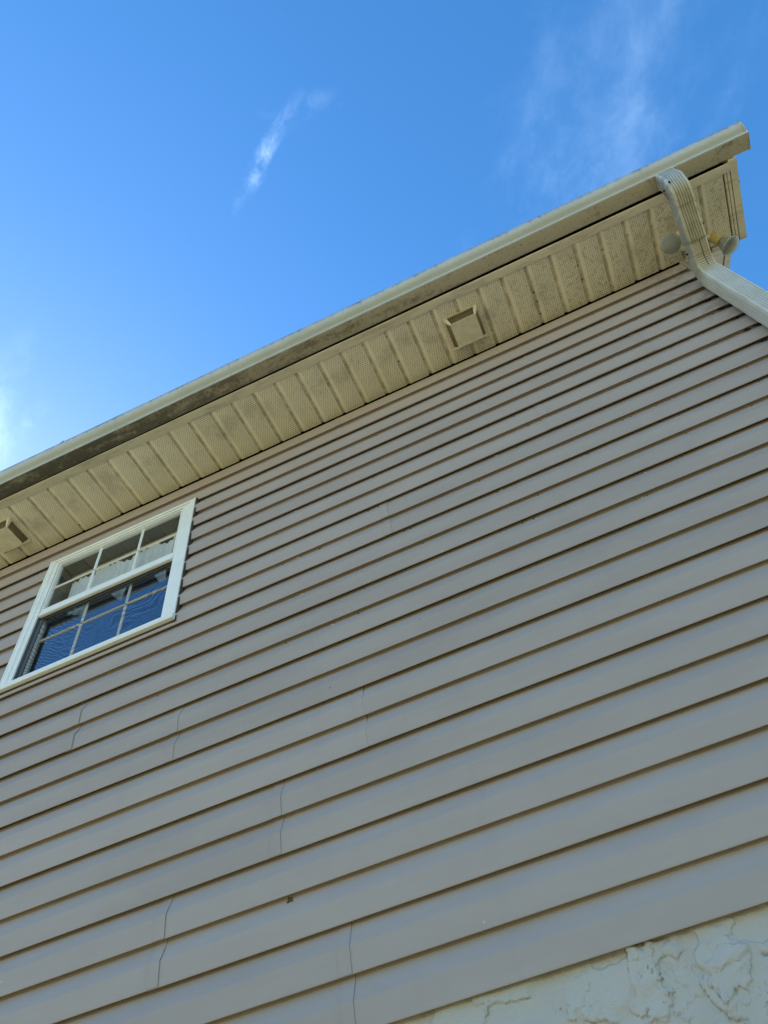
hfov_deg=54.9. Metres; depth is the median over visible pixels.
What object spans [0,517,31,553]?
soffit vent
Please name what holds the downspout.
attached to the house
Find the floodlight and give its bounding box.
[660,230,738,255]
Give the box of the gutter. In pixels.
[0,121,750,498]
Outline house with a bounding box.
[0,157,767,1023]
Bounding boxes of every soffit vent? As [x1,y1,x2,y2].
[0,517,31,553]
[442,304,487,350]
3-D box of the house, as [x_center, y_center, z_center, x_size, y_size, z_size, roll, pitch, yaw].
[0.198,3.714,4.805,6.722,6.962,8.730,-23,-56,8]
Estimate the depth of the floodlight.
3.00 m
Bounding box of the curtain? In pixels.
[67,531,176,615]
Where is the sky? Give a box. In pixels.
[0,0,767,470]
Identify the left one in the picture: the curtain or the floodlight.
the curtain
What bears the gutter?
attached to the house
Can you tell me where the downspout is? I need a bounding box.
[655,167,767,327]
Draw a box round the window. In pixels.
[0,497,199,699]
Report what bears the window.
in the house
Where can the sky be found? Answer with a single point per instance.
(188, 188)
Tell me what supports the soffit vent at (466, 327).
attached to the house

